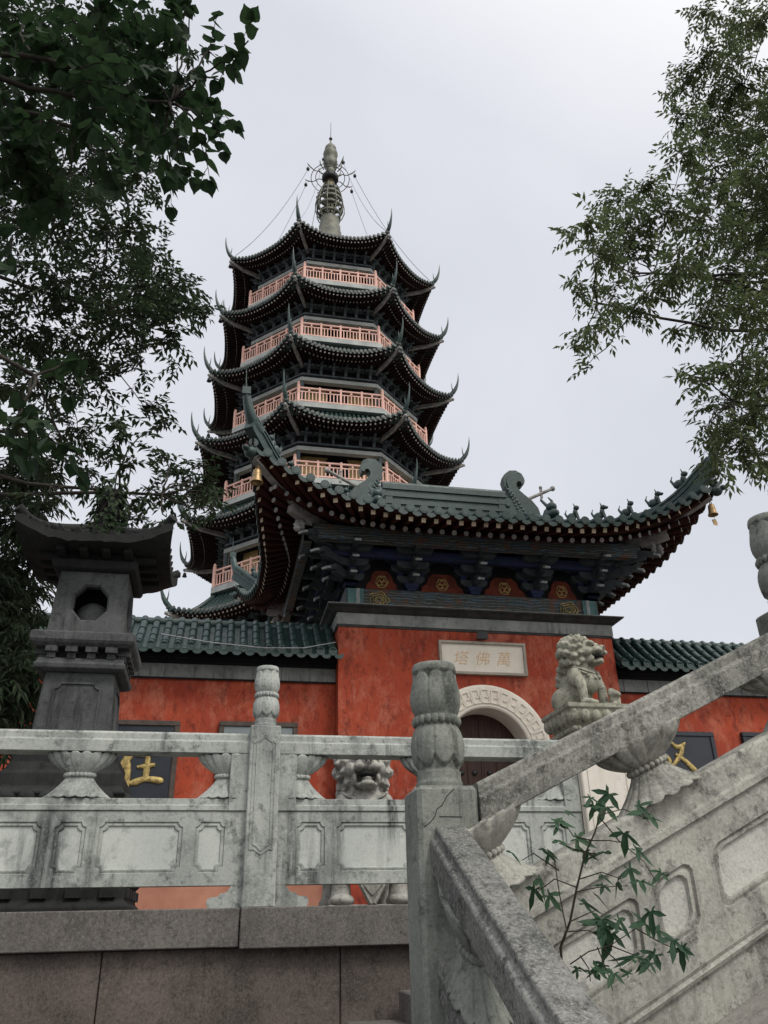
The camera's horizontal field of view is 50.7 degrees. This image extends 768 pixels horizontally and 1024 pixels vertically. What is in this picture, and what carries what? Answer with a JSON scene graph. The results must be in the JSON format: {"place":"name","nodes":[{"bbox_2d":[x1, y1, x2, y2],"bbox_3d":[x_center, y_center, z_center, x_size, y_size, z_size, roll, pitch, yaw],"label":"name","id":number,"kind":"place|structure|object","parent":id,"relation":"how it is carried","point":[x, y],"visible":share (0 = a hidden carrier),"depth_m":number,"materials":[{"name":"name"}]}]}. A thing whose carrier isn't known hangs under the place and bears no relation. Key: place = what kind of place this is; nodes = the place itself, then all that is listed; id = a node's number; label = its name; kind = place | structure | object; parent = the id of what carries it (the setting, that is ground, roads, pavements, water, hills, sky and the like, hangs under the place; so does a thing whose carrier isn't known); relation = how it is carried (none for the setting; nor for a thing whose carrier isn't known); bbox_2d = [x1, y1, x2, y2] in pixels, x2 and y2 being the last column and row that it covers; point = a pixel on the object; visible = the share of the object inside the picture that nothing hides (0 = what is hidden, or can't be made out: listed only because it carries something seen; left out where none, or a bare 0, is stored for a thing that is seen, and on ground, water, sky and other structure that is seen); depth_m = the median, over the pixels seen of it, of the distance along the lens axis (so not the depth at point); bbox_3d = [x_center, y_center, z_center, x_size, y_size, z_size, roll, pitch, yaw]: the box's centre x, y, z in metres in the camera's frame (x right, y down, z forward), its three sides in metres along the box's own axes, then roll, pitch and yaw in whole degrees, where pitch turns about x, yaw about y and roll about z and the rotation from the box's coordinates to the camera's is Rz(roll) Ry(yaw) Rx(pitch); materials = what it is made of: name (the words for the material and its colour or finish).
{"place":"outdoors","nodes":[
{"label":"outdoors","id":0,"kind":"place"},
{"bbox_2d":[0,0,767,643],"label":"sky","id":1,"kind":"structure","parent":0,"point":[478,123],"materials":[{"name":"white"}]},
{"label":"terrace","id":2,"kind":"structure","parent":0,"visible":0},
{"bbox_2d":[0,454,74,769],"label":"bamboo clump","id":3,"kind":"object","parent":2,"relation":"on","point":[21,684],"visible":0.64,"depth_m":11.26,"materials":[{"name":"green plant"}]},
{"bbox_2d":[0,489,180,911],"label":"stone lantern","id":4,"kind":"object","parent":2,"relation":"on","point":[87,663],"visible":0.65,"depth_m":7.33,"materials":[{"name":"grey stone"}]},
{"bbox_2d":[52,479,131,533],"bbox_3d":[-2.770,0.060,8.195,0.986,0.890,1.305,-13,-29,22],"label":"creeper","id":5,"kind":"object","parent":4,"relation":"attached to","point":[122,522],"visible":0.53,"depth_m":8.19,"materials":[{"name":"green plant"}]},
{"bbox_2d":[0,611,343,909],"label":"boundary wall","id":6,"kind":"structure","parent":2,"relation":"on","point":[192,686],"depth_m":16.24,"materials":[{"name":"red paint"}]},
{"bbox_2d":[118,720,180,797],"bbox_3d":[-4.697,4.924,15.175,1.550,2.030,0.099,4,-28,-11],"label":"name board","id":7,"kind":"object","parent":6,"relation":"attached to","point":[149,777],"visible":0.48,"depth_m":15.25,"materials":[{"name":"grey wood"}]},
{"bbox_2d":[161,633,335,648],"bbox_3d":[-2.675,2.600,16.165,3.455,0.243,0.070,4,-28,-10],"label":"cable","id":8,"kind":"object","parent":6,"relation":"on","point":[249,646],"visible":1,"depth_m":16.10,"materials":[{"name":"metal"}]},
{"bbox_2d":[215,721,297,780],"bbox_3d":[-2.457,5.076,15.598,1.540,2.050,0.099,4,-28,-11],"label":"name board","id":9,"kind":"object","parent":6,"relation":"attached to","point":[244,727],"visible":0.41,"depth_m":15.94,"materials":[{"name":"grey stone"}]},
{"bbox_2d":[160,133,469,622],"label":"pagoda","id":10,"kind":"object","parent":2,"relation":"on","point":[344,383],"visible":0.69,"depth_m":46.82,"materials":[{"name":"green tile"}]},
{"bbox_2d":[229,546,259,575],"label":"doorways","id":11,"kind":"structure","parent":10,"relation":"in","point":[239,555],"depth_m":43.16,"materials":[{"name":"brown wood"}]},
{"bbox_2d":[264,269,379,296],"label":"doorways","id":12,"kind":"structure","parent":10,"relation":"in","point":[309,269],"depth_m":51.08,"materials":[{"name":"brown wood"}]},
{"bbox_2d":[258,325,386,353],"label":"doorways","id":13,"kind":"structure","parent":10,"relation":"in","point":[332,332],"depth_m":48.86,"materials":[{"name":"brown wood"}]},
{"bbox_2d":[239,453,408,492],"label":"doorways","id":14,"kind":"structure","parent":10,"relation":"in","point":[333,459],"depth_m":44.13,"materials":[{"name":"brown wood"}]},
{"bbox_2d":[254,384,396,415],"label":"doorways","id":15,"kind":"structure","parent":10,"relation":"in","point":[305,385],"depth_m":46.48,"materials":[{"name":"brown wood"}]},
{"bbox_2d":[319,884,407,905],"bbox_3d":[-0.177,3.215,6.988,0.720,0.416,0.920,4,-28,-11],"label":"lion stand","id":16,"kind":"object","parent":2,"relation":"on","point":[373,894],"visible":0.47,"depth_m":6.60,"materials":[{"name":"stone"}]},
{"bbox_2d":[331,759,392,799],"bbox_3d":[-0.181,2.566,7.287,0.587,1.020,0.777,4,-28,-11],"label":"stone lion","id":17,"kind":"object","parent":16,"relation":"on","point":[361,779],"visible":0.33,"depth_m":7.16},
{"bbox_2d":[230,368,724,904],"bbox_3d":[1.669,3.599,19.190,10.770,10.816,8.430,4,-28,-11],"label":"gatehouse","id":18,"kind":"object","parent":2,"relation":"on","point":[494,596],"visible":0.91,"depth_m":17.50,"materials":[{"name":"red paint"}]},
{"bbox_2d":[250,466,262,485],"bbox_3d":[-2.526,-0.753,16.144,0.261,0.395,0.254,4,-28,-11],"label":"wind bell","id":19,"kind":"object","parent":18,"relation":"hanging from","point":[256,479],"visible":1,"depth_m":16.09,"materials":[{"name":"gold metal"}]},
{"bbox_2d":[459,714,481,785],"bbox_3d":[1.589,5.989,16.263,0.881,3.893,0.160,4,-28,-11],"label":"door leaf","id":20,"kind":"structure","parent":18,"relation":"in","point":[471,774],"depth_m":16.72,"materials":[{"name":"wood"}]},
{"bbox_2d":[477,714,514,778],"bbox_3d":[2.465,6.052,16.427,0.881,3.893,0.160,4,-28,-11],"label":"door leaf","id":21,"kind":"structure","parent":18,"relation":"in","point":[488,727],"depth_m":17.10,"materials":[{"name":"wood"}]},
{"bbox_2d":[708,502,718,524],"bbox_3d":[7.265,0.030,17.911,0.225,0.591,0.219,4,-28,-11],"label":"wind bell","id":22,"kind":"object","parent":18,"relation":"hanging from","point":[712,511],"visible":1,"depth_m":17.90,"materials":[{"name":"gold metal"}]},
{"bbox_2d":[541,702,630,833],"bbox_3d":[1.552,2.096,5.861,0.532,1.301,0.532,4,-28,-11],"label":"lion pedestal","id":23,"kind":"object","parent":2,"relation":"on","point":[565,720],"visible":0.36,"depth_m":5.78,"materials":[{"name":"white stone"}]},
{"bbox_2d":[551,634,620,709],"bbox_3d":[1.526,1.245,6.286,0.362,0.612,0.490,18,-33,-32],"label":"stone lion","id":24,"kind":"object","parent":23,"relation":"on","point":[578,677],"visible":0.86,"depth_m":6.20},
{"bbox_2d":[612,637,767,756],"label":"boundary wall","id":25,"kind":"structure","parent":2,"relation":"on","point":[644,667],"depth_m":18.18,"materials":[{"name":"red paint"}]},
{"bbox_2d":[665,731,717,771],"bbox_3d":[6.466,5.719,17.267,1.620,2.050,0.099,4,-28,-11],"label":"name board","id":26,"kind":"object","parent":25,"relation":"attached to","point":[692,751],"visible":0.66,"depth_m":17.58,"materials":[{"name":"grey wood"}]},
{"bbox_2d":[740,732,761,743],"bbox_3d":[8.740,5.874,17.697,1.620,2.070,0.099,4,-28,-11],"label":"name board","id":27,"kind":"object","parent":25,"relation":"attached to","point":[745,736],"visible":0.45,"depth_m":17.98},
{"label":"ground","id":28,"kind":"structure","parent":0,"visible":0},
{"bbox_2d":[0,0,237,530],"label":"broadleaf tree","id":29,"kind":"object","parent":28,"relation":"on","point":[159,304],"visible":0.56,"depth_m":10.92,"materials":[{"name":"green plant"}]},
{"bbox_2d":[0,0,259,494],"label":"broadleaf tree","id":30,"kind":"object","parent":28,"relation":"on","point":[100,64],"visible":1,"depth_m":5.53,"materials":[{"name":"green plant"}]},
{"bbox_2d":[0,904,410,1023],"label":"retaining wall","id":31,"kind":"structure","parent":28,"relation":"on","point":[341,964],"depth_m":4.72,"materials":[{"name":"grey stone"}]},
{"bbox_2d":[0,665,583,907],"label":"stone balustrade","id":32,"kind":"object","parent":31,"relation":"on","point":[261,821],"visible":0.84,"depth_m":5.20,"materials":[{"name":"stone"}]},
{"bbox_2d":[345,989,411,1023],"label":"stairs","id":33,"kind":"structure","parent":28,"relation":"on","point":[404,1006],"depth_m":4.62,"materials":[{"name":"grey stone"}]},
{"bbox_2d":[505,785,694,989],"bbox_3d":[0.578,1.019,2.205,0.473,0.553,0.306,-5,-27,8],"label":"sapling","id":34,"kind":"object","parent":28,"relation":"on","point":[606,937],"visible":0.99,"depth_m":2.18,"materials":[{"name":"green plant"}]},
{"bbox_2d":[547,0,767,499],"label":"broadleaf tree","id":35,"kind":"object","parent":28,"relation":"on","point":[697,270],"visible":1,"depth_m":15.40,"materials":[{"name":"green plant"}]},
{"bbox_2d":[639,933,767,1023],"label":"stair side wall","id":36,"kind":"structure","parent":28,"relation":"on","point":[734,990],"depth_m":2.52,"materials":[{"name":"grey stone"}]},
{"bbox_2d":[465,512,767,1023],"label":"stair balustrade","id":37,"kind":"object","parent":36,"relation":"on","point":[704,845],"visible":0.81,"depth_m":2.70,"materials":[{"name":"stone"}]},
{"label":"stair landing","id":38,"kind":"structure","parent":28,"relation":"on","visible":0},
{"bbox_2d":[405,660,478,1023],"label":"newel post","id":39,"kind":"object","parent":38,"relation":"on","point":[440,795],"visible":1,"depth_m":2.61,"materials":[{"name":"stone"}]},
{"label":"lower stairs","id":40,"kind":"structure","parent":0,"visible":0},
{"bbox_2d":[430,826,608,1023],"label":"stair balustrade","id":41,"kind":"object","parent":40,"relation":"on","point":[505,964],"visible":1,"depth_m":2.08,"materials":[{"name":"stone"}]}
]}

